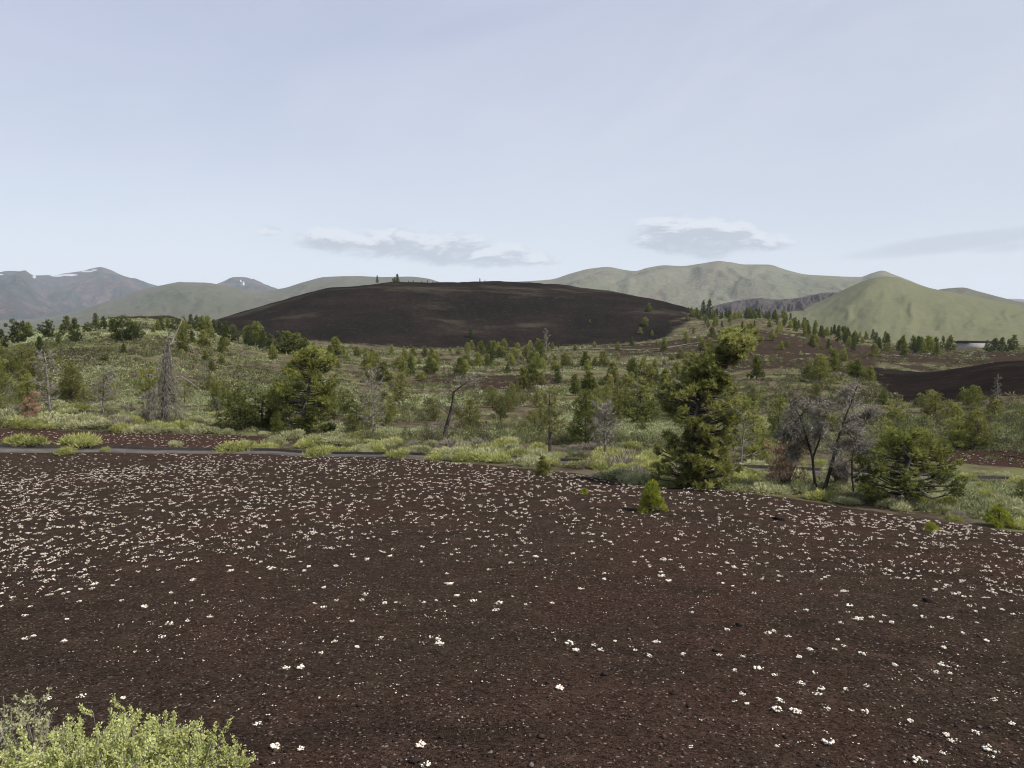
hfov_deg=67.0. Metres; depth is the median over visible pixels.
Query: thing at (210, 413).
rabbitbrush
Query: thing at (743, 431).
dead tree
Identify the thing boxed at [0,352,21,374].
pine tree
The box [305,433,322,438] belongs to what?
sagebrush
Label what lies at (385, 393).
pine tree
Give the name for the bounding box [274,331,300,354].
pine tree
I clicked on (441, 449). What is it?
sagebrush
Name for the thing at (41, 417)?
sagebrush
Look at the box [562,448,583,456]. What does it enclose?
sagebrush
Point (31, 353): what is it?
pine tree
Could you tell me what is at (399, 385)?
pine tree
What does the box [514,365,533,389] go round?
pine tree
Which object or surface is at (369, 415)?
pine tree
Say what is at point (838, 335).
pine tree
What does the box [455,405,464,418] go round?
pine tree
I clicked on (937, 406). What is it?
pine tree
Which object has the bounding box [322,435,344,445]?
sagebrush
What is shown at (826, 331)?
pine tree
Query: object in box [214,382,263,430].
pine tree
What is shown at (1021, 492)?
pine tree
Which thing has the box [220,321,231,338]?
pine tree
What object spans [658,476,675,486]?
rabbitbrush
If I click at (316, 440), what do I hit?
rabbitbrush
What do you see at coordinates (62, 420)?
sagebrush
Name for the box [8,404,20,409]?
dry bush
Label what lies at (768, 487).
sagebrush
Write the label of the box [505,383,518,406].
pine tree
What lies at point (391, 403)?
pine tree
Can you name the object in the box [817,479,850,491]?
sagebrush
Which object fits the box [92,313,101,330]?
pine tree
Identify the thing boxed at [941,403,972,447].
pine tree
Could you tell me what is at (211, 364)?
pine tree
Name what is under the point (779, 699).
flowering cushion
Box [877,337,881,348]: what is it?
pine tree
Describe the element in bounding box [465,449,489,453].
sagebrush
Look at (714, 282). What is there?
hill range
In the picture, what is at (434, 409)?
pine tree
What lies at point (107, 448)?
rabbitbrush
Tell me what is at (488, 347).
pine tree
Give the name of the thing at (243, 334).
pine tree
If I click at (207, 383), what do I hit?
pine tree
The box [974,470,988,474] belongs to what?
sagebrush
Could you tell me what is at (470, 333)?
pine tree
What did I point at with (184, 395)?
pine tree
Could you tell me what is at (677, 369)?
pine tree
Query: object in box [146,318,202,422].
dead tree
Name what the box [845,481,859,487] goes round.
sagebrush
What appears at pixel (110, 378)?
dead tree
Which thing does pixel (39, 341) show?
pine tree
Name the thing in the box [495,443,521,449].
sagebrush
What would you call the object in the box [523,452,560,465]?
sagebrush
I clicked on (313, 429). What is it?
sagebrush
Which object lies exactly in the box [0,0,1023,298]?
sky
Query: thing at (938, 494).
sagebrush
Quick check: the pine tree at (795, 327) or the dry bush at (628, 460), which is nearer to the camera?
the dry bush at (628, 460)
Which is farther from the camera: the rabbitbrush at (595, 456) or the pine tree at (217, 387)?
the pine tree at (217, 387)
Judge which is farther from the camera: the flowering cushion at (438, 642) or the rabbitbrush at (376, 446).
the rabbitbrush at (376, 446)
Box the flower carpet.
[0,431,1023,767]
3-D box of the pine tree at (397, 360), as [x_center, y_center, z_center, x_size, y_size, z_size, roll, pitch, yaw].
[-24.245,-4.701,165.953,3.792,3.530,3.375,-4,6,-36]
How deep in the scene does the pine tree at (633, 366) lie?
142.05 m
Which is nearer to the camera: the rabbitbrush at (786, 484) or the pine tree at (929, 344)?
the rabbitbrush at (786, 484)
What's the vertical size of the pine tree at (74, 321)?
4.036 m
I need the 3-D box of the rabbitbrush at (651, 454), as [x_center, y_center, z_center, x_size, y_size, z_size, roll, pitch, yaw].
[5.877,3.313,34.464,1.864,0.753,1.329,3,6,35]
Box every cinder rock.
[408,756,420,762]
[600,670,608,675]
[669,690,678,694]
[735,622,743,626]
[772,514,784,520]
[810,645,818,649]
[922,597,933,602]
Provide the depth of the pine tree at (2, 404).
48.70 m
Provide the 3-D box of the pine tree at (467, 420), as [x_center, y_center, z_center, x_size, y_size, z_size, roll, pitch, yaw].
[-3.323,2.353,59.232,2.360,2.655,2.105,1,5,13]
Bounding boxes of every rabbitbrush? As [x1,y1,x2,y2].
[0,417,21,427]
[0,431,51,447]
[13,417,43,428]
[33,423,55,429]
[53,446,77,454]
[54,430,104,448]
[56,402,98,413]
[93,401,120,410]
[100,446,110,451]
[108,421,132,433]
[120,415,144,424]
[143,420,165,427]
[162,422,179,428]
[174,419,196,430]
[206,411,227,416]
[210,420,224,424]
[212,439,259,453]
[254,441,279,448]
[293,438,319,447]
[302,436,323,444]
[302,443,338,457]
[332,446,348,451]
[342,440,358,446]
[347,431,364,436]
[348,446,371,451]
[362,438,376,442]
[367,442,386,451]
[376,436,401,445]
[383,447,409,457]
[422,450,451,460]
[449,451,473,461]
[454,447,474,453]
[469,450,489,461]
[479,442,505,448]
[484,451,513,463]
[494,437,518,445]
[504,448,528,455]
[526,442,547,451]
[545,457,561,465]
[551,453,563,457]
[565,460,578,467]
[575,459,595,468]
[586,452,612,460]
[590,445,619,454]
[590,460,610,470]
[607,448,626,454]
[609,448,635,452]
[609,461,645,469]
[620,440,642,449]
[623,453,654,463]
[627,451,658,461]
[641,458,672,470]
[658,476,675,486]
[732,466,764,477]
[734,470,765,481]
[778,481,800,493]
[780,477,801,484]
[801,488,837,500]
[814,458,827,465]
[817,492,845,502]
[915,495,935,503]
[943,513,964,521]
[952,473,978,479]
[974,487,999,496]
[975,480,995,487]
[1003,475,1023,482]
[1009,516,1023,529]
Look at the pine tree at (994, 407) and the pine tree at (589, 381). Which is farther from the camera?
the pine tree at (589, 381)
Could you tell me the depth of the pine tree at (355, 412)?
59.56 m
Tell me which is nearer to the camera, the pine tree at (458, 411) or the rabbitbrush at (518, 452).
the rabbitbrush at (518, 452)
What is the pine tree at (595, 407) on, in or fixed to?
on the ground at (382, 317)
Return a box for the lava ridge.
[700,292,835,317]
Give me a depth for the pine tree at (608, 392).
87.11 m
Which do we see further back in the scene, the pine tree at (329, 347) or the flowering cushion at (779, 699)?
the pine tree at (329, 347)
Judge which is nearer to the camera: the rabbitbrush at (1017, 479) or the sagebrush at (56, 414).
the rabbitbrush at (1017, 479)
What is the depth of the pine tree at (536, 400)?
85.93 m
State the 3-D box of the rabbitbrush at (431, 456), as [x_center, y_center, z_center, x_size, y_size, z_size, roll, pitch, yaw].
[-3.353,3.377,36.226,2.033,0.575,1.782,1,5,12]
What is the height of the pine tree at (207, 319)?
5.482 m
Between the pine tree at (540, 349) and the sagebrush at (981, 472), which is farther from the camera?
the pine tree at (540, 349)
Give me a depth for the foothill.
3243.53 m
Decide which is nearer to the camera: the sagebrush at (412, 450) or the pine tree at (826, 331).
the sagebrush at (412, 450)
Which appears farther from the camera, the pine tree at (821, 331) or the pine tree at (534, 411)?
the pine tree at (821, 331)
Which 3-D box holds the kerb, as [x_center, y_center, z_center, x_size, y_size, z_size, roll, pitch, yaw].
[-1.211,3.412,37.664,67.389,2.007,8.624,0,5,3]
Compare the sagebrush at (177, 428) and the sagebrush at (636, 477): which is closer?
the sagebrush at (636, 477)
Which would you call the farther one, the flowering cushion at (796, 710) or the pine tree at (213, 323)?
the pine tree at (213, 323)
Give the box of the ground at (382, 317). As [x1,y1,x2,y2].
[0,281,1023,767]
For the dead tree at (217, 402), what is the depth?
52.45 m
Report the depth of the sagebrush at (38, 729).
5.85 m
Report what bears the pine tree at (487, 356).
on the ground at (382, 317)
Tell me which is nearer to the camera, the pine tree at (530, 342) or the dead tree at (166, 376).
the dead tree at (166, 376)
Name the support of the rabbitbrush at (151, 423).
on the ground at (382, 317)
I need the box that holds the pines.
[18,280,1003,387]
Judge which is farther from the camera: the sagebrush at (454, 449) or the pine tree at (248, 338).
the pine tree at (248, 338)
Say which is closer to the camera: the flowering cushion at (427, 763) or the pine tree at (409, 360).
the flowering cushion at (427, 763)
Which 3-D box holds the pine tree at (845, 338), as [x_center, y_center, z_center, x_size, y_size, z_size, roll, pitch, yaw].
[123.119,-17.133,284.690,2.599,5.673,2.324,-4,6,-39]
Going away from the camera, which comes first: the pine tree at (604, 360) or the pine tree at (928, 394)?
the pine tree at (928, 394)
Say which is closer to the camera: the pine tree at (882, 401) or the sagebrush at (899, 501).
the sagebrush at (899, 501)
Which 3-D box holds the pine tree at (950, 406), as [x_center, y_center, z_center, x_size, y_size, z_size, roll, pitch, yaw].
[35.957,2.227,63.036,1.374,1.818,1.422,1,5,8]
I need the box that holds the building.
[954,341,1004,348]
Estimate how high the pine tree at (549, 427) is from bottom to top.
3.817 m
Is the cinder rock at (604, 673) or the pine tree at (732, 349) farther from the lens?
the pine tree at (732, 349)
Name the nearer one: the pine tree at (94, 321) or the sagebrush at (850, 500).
the sagebrush at (850, 500)
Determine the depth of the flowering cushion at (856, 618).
10.92 m
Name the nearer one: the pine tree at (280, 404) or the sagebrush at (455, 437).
the sagebrush at (455, 437)
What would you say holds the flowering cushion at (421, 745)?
on the ground at (382, 317)
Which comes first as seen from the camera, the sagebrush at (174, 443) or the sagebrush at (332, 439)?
the sagebrush at (174, 443)
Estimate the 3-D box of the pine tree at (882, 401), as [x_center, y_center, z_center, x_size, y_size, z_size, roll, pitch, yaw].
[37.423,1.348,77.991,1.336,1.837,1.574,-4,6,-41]
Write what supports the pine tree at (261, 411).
on the ground at (382, 317)
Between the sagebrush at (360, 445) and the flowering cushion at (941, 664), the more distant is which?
the sagebrush at (360, 445)
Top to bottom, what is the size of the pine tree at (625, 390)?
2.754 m
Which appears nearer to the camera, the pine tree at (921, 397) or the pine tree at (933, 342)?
the pine tree at (921, 397)
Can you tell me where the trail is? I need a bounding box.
[551,340,715,349]
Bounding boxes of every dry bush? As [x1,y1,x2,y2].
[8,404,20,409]
[104,415,135,425]
[115,403,137,409]
[406,439,419,445]
[436,438,469,447]
[469,438,492,443]
[564,443,588,450]
[569,458,595,468]
[581,440,603,449]
[593,452,643,468]
[622,448,643,455]
[627,463,650,474]
[764,470,793,480]
[946,509,969,518]
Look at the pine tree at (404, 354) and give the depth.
202.52 m
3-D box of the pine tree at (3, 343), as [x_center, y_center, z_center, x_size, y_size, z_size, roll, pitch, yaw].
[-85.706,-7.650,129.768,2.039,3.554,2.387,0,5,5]
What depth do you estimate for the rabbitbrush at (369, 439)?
46.51 m
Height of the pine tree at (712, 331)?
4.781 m
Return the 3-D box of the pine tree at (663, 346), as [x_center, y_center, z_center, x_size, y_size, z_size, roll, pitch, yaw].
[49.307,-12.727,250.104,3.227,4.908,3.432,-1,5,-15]
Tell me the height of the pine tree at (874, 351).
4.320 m
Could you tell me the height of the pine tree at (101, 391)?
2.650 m
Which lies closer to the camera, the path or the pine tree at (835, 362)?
the path
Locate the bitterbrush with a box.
[0,693,257,767]
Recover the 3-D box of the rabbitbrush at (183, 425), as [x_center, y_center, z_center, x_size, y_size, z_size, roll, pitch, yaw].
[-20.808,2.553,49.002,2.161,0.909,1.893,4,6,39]
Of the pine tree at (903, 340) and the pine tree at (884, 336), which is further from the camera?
the pine tree at (884, 336)
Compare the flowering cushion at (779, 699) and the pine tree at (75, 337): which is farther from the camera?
the pine tree at (75, 337)
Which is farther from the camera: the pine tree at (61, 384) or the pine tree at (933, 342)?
the pine tree at (933, 342)
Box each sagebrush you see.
[0,408,20,416]
[0,416,19,426]
[0,684,67,767]
[4,414,24,418]
[25,415,53,422]
[29,406,45,412]
[39,410,86,422]
[41,399,64,406]
[47,417,82,429]
[51,402,68,408]
[53,407,78,413]
[69,410,106,423]
[79,418,112,428]
[82,411,104,419]
[104,414,129,419]
[122,424,148,433]
[130,410,141,414]
[138,424,164,433]
[160,427,174,432]
[168,440,184,446]
[169,426,182,432]
[170,409,192,418]
[183,423,205,432]
[185,415,205,421]
[190,425,218,434]
[204,416,229,424]
[213,428,235,435]
[244,426,258,431]
[256,431,270,435]
[260,435,288,445]
[278,428,305,436]
[283,425,293,430]
[283,430,304,439]
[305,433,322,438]
[307,426,320,432]
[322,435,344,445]
[328,430,347,437]
[336,437,363,444]
[349,443,372,450]
[349,446,373,451]
[378,440,392,446]
[398,447,418,451]
[408,444,433,452]
[424,439,437,444]
[433,446,450,451]
[439,454,452,460]
[446,436,462,444]
[448,446,471,452]
[452,442,471,446]
[452,443,481,453]
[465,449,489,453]
[473,445,503,453]
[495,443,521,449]
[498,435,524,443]
[508,456,536,466]
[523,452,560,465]
[527,447,546,454]
[554,451,568,456]
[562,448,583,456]
[591,451,618,458]
[592,467,628,479]
[607,467,639,481]
[622,470,659,484]
[717,480,752,491]
[726,477,755,485]
[739,459,769,464]
[749,481,793,495]
[788,482,819,494]
[793,468,816,479]
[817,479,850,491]
[820,466,831,473]
[827,493,864,505]
[838,491,867,503]
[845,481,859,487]
[874,498,911,507]
[875,497,913,512]
[920,481,944,492]
[922,501,962,513]
[927,492,943,499]
[961,483,985,490]
[973,501,1010,511]
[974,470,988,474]
[980,492,1023,505]
[993,471,1014,476]
[1001,481,1018,486]
[1011,503,1023,513]
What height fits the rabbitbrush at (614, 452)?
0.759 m
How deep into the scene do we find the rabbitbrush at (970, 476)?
31.89 m
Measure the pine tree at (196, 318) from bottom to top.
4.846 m
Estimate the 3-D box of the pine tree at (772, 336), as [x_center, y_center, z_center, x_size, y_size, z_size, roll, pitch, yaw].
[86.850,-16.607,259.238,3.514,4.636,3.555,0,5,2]
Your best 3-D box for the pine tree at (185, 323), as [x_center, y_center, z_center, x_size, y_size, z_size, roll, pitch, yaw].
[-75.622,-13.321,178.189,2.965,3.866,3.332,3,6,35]
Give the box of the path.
[0,447,1006,480]
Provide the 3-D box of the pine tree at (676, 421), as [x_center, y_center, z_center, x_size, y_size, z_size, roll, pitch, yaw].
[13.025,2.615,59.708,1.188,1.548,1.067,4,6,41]
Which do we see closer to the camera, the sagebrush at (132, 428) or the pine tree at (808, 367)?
the sagebrush at (132, 428)
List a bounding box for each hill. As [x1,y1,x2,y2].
[780,276,1023,345]
[939,287,1023,305]
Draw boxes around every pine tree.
[0,329,8,346]
[0,338,8,353]
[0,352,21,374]
[0,357,15,385]
[0,376,6,393]
[0,394,7,408]
[3,318,33,343]
[11,343,34,366]
[11,372,42,404]
[13,356,56,389]
[13,361,25,380]
[15,367,23,382]
[18,348,45,376]
[22,321,35,336]
[34,336,46,354]
[36,319,56,337]
[46,360,82,397]
[51,353,61,364]
[55,333,63,345]
[56,366,87,400]
[57,324,65,334]
[62,315,72,329]
[66,317,82,338]
[68,330,82,340]
[75,382,90,404]
[82,322,92,331]
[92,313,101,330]
[92,373,116,401]
[99,316,107,329]
[100,353,108,360]
[108,318,114,331]
[110,314,136,340]
[121,343,126,352]
[129,323,145,338]
[130,365,162,395]
[157,383,178,402]
[175,318,190,332]
[175,330,189,353]
[179,380,189,400]
[187,314,194,327]
[192,314,199,330]
[193,330,211,346]
[194,315,208,331]
[200,328,210,343]
[200,372,215,389]
[201,315,213,332]
[206,379,229,399]
[207,382,226,411]
[208,360,216,370]
[211,319,216,332]
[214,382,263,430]
[215,321,222,335]
[217,337,228,351]
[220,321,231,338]
[221,324,242,341]
[223,395,244,418]
[226,387,243,407]
[240,388,278,428]
[241,326,251,337]
[242,320,267,345]
[243,324,255,344]
[256,330,266,348]
[264,333,275,351]
[264,345,340,432]
[265,375,302,421]
[268,344,278,359]
[270,410,287,431]
[273,330,286,351]
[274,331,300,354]
[287,332,303,354]
[299,337,309,347]
[307,385,319,409]
[325,345,335,356]
[330,336,344,356]
[336,387,355,413]
[341,413,362,432]
[347,401,364,422]
[355,407,383,429]
[358,352,368,366]
[364,351,375,369]
[371,355,386,375]
[373,360,393,380]
[376,399,394,425]
[378,382,389,398]
[380,395,397,421]
[389,371,413,399]
[391,354,408,367]
[396,357,411,377]
[402,349,408,360]
[406,353,417,368]
[407,357,414,374]
[421,345,427,356]
[421,355,438,373]
[425,397,443,420]
[433,351,441,363]
[452,356,466,374]
[455,399,482,427]
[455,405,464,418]
[462,353,475,365]
[464,342,470,353]
[468,327,474,337]
[471,351,484,366]
[475,340,485,355]
[482,385,499,407]
[483,353,490,365]
[485,340,490,353]
[488,341,497,354]
[490,351,494,362]
[490,395,508,419]
[494,345,508,357]
[495,347,504,357]
[500,338,511,352]
[501,395,514,411]
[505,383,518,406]
[513,381,522,401]
[514,349,524,361]
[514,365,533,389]
[519,391,526,402]
[521,345,531,358]
[525,360,538,381]
[526,352,533,364]
[528,340,534,349]
[528,387,542,405]
[530,352,543,368]
[530,408,541,426]
[533,340,547,359]
[535,370,547,384]
[536,401,546,419]
[537,384,567,452]
[547,402,558,417]
[553,365,562,383]
[558,352,571,365]
[565,388,607,444]
[568,373,582,394]
[579,351,590,365]
[579,370,598,390]
[587,399,602,420]
[590,388,607,407]
[593,384,600,395]
[597,349,609,365]
[598,360,620,384]
[600,384,612,402]
[605,374,617,390]
[610,392,627,418]
[612,380,626,403]
[616,376,663,422]
[616,387,633,408]
[626,358,640,377]
[635,416,646,429]
[637,363,656,386]
[641,317,648,325]
[645,303,652,311]
[648,322,763,490]
[652,368,659,381]
[658,368,670,384]
[660,338,669,350]
[662,397,682,419]
[669,361,682,379]
[672,413,683,424]
[676,413,687,430]
[678,365,688,380]
[683,352,694,367]
[697,339,707,350]
[700,299,707,315]
[705,299,712,313]
[705,337,716,348]
[706,326,717,336]
[712,316,718,325]
[713,382,732,400]
[731,410,776,460]
[737,395,760,423]
[746,308,751,318]
[746,355,764,378]
[747,387,760,406]
[767,396,792,434]
[768,328,776,340]
[793,320,798,331]
[800,363,815,376]
[801,324,808,336]
[805,353,839,381]
[807,334,818,346]
[808,383,822,400]
[812,326,817,333]
[815,396,839,429]
[818,326,824,337]
[824,327,830,335]
[828,349,842,370]
[833,329,841,341]
[843,330,847,342]
[847,358,865,378]
[850,336,856,349]
[850,425,968,506]
[862,365,876,381]
[867,343,881,356]
[870,329,875,339]
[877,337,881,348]
[877,389,890,404]
[877,420,902,449]
[880,397,911,423]
[882,332,891,342]
[884,334,890,346]
[896,340,901,351]
[899,342,909,356]
[900,335,906,344]
[908,334,915,348]
[910,337,918,352]
[915,336,921,352]
[915,393,925,405]
[918,391,949,420]
[920,341,929,352]
[922,389,941,412]
[923,335,933,352]
[929,336,935,349]
[931,342,941,355]
[940,335,946,349]
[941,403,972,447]
[945,335,956,350]
[945,401,958,416]
[956,387,969,400]
[958,410,993,447]
[962,404,984,420]
[963,385,982,406]
[966,408,989,432]
[968,386,988,403]
[984,398,1003,421]
[985,394,996,411]
[990,338,998,350]
[998,337,1006,350]
[1004,339,1014,351]
[1008,335,1020,349]
[1012,479,1023,498]
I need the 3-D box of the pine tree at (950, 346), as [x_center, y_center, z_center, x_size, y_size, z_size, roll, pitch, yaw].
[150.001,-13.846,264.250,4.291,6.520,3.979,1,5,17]
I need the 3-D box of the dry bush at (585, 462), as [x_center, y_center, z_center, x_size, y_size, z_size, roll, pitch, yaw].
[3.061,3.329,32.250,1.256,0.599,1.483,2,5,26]
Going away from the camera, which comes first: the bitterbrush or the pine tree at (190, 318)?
the bitterbrush
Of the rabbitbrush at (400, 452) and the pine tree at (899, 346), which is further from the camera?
the pine tree at (899, 346)
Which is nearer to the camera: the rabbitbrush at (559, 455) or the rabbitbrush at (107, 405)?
the rabbitbrush at (559, 455)
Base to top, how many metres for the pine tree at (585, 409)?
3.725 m
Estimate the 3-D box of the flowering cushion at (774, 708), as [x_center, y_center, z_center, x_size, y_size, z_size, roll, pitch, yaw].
[2.657,3.257,7.726,0.113,0.063,0.123,5,7,43]
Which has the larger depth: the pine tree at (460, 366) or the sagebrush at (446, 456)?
the pine tree at (460, 366)
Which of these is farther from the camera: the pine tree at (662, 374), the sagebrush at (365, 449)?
the pine tree at (662, 374)
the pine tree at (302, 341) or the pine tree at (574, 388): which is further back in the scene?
the pine tree at (302, 341)
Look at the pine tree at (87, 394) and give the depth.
51.10 m
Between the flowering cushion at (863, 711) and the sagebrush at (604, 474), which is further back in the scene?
the sagebrush at (604, 474)
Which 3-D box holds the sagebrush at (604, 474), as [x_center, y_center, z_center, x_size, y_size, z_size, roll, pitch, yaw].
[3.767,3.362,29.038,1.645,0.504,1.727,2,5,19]
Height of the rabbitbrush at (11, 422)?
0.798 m
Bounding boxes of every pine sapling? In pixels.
[533,455,552,475]
[578,488,588,494]
[637,478,668,512]
[921,520,940,531]
[982,503,1016,528]
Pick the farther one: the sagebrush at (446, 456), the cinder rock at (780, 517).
the sagebrush at (446, 456)
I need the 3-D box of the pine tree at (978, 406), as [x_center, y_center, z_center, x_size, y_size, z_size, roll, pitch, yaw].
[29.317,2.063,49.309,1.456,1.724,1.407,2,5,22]
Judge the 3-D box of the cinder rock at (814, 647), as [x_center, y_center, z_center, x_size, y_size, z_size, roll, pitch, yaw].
[3.795,3.308,9.702,0.107,0.073,0.088,0,5,0]
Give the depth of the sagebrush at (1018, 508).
22.69 m
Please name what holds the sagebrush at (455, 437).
on the ground at (382, 317)
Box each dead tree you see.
[26,347,63,414]
[86,363,118,414]
[111,388,119,408]
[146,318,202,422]
[197,361,210,382]
[211,396,222,416]
[352,359,388,438]
[407,371,484,436]
[541,328,550,349]
[586,399,624,452]
[728,409,759,462]
[768,377,885,493]
[993,374,1002,399]
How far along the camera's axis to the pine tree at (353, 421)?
51.28 m
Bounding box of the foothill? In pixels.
[0,276,437,333]
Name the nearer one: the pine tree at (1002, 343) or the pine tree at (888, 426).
the pine tree at (888, 426)
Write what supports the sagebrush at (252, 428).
on the ground at (382, 317)
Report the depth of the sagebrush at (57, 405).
51.57 m
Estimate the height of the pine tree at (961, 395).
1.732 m
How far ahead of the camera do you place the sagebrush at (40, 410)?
48.61 m
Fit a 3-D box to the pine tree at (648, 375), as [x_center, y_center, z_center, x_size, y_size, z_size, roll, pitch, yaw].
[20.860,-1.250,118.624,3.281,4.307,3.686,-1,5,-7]
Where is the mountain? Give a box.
[0,267,276,319]
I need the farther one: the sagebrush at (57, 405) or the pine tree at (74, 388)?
the pine tree at (74, 388)
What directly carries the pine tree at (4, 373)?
on the ground at (382, 317)
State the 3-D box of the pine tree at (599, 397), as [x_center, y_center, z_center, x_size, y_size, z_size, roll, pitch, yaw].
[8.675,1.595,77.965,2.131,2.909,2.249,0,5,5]
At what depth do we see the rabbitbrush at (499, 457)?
34.39 m
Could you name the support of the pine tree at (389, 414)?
on the ground at (382, 317)
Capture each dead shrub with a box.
[19,391,42,417]
[135,388,161,419]
[761,440,810,483]
[827,458,850,488]
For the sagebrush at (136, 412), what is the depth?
52.41 m
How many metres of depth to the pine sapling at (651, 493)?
20.44 m
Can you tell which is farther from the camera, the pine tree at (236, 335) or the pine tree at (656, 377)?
the pine tree at (236, 335)
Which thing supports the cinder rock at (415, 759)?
on the ground at (382, 317)
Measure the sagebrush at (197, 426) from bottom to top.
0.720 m
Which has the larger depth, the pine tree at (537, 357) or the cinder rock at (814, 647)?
the pine tree at (537, 357)
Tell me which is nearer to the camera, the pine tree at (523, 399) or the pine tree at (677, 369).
the pine tree at (523, 399)
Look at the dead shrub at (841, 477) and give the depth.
26.56 m
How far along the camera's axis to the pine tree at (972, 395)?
70.41 m
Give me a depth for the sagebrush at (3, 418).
43.15 m
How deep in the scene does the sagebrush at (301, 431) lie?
48.45 m
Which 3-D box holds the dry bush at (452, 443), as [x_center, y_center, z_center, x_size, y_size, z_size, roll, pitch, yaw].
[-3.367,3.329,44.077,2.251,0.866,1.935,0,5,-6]
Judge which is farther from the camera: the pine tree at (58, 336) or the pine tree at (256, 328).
the pine tree at (256, 328)
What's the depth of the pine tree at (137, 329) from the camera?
128.03 m
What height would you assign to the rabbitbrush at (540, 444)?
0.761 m
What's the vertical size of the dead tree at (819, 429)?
4.109 m
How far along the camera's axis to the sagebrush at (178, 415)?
53.20 m
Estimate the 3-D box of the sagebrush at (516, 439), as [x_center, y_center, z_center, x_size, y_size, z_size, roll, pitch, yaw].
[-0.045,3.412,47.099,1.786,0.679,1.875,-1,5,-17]
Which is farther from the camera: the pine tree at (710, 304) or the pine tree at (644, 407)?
the pine tree at (710, 304)
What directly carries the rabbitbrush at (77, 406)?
on the ground at (382, 317)
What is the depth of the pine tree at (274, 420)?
50.15 m
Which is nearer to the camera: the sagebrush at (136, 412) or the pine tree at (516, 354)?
the sagebrush at (136, 412)
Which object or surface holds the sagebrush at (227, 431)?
on the ground at (382, 317)
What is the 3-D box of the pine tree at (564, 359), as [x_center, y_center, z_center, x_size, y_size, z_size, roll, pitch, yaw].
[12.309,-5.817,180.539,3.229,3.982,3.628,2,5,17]
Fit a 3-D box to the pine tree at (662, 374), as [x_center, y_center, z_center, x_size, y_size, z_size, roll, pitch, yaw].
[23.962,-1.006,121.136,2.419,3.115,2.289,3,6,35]
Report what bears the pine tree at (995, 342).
on the ground at (382, 317)
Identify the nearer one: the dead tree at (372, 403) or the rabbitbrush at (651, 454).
the rabbitbrush at (651, 454)
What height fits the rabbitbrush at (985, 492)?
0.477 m
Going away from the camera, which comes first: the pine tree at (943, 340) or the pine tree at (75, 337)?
the pine tree at (75, 337)
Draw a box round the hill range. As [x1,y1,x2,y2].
[521,261,1023,309]
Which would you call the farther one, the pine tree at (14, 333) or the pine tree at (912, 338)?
the pine tree at (912, 338)
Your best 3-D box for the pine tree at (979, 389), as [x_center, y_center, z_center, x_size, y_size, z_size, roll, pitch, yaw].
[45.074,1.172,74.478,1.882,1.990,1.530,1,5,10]
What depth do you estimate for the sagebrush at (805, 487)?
25.41 m
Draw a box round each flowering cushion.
[269,742,280,750]
[296,664,304,669]
[415,740,425,748]
[420,760,430,767]
[434,640,443,645]
[554,684,563,690]
[564,640,572,645]
[753,666,763,670]
[771,706,783,713]
[775,697,786,702]
[788,707,802,714]
[821,738,834,745]
[851,616,863,620]
[861,709,868,713]
[909,755,927,765]
[937,661,948,668]
[981,744,997,753]
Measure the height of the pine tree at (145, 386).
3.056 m
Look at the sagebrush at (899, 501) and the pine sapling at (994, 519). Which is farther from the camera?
the sagebrush at (899, 501)
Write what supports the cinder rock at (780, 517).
on the ground at (382, 317)
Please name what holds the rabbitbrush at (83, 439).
on the ground at (382, 317)
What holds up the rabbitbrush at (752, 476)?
on the ground at (382, 317)
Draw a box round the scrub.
[0,316,1023,455]
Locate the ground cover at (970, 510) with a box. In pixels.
[0,315,1023,523]
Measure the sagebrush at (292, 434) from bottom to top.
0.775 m
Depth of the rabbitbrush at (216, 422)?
51.67 m
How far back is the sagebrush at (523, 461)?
33.33 m
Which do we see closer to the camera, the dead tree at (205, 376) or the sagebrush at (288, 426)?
the sagebrush at (288, 426)
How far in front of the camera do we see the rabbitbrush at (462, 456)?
35.22 m
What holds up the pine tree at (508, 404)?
on the ground at (382, 317)
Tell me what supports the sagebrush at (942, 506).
on the ground at (382, 317)
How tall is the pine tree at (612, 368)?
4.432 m
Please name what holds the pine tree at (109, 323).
on the ground at (382, 317)
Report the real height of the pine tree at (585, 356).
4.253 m
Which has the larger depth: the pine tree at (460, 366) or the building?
the building
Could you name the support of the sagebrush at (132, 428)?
on the ground at (382, 317)
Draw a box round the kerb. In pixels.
[0,444,1011,479]
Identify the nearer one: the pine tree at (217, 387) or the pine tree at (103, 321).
the pine tree at (217, 387)
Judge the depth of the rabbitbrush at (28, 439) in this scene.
40.48 m
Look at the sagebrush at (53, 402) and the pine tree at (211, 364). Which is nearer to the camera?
the sagebrush at (53, 402)
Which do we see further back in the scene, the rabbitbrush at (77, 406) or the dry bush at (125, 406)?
the dry bush at (125, 406)
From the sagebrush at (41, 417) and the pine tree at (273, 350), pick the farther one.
the pine tree at (273, 350)
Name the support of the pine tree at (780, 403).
on the ground at (382, 317)
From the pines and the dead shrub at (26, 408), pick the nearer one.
the dead shrub at (26, 408)
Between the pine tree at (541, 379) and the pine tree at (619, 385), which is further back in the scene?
the pine tree at (541, 379)
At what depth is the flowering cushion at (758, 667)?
8.91 m
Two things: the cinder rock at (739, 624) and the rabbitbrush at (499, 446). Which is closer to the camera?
the cinder rock at (739, 624)
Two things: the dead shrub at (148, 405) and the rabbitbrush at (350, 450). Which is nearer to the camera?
the rabbitbrush at (350, 450)
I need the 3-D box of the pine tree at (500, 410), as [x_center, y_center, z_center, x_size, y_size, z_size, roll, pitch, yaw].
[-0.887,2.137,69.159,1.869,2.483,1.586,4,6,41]
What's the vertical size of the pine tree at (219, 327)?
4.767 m

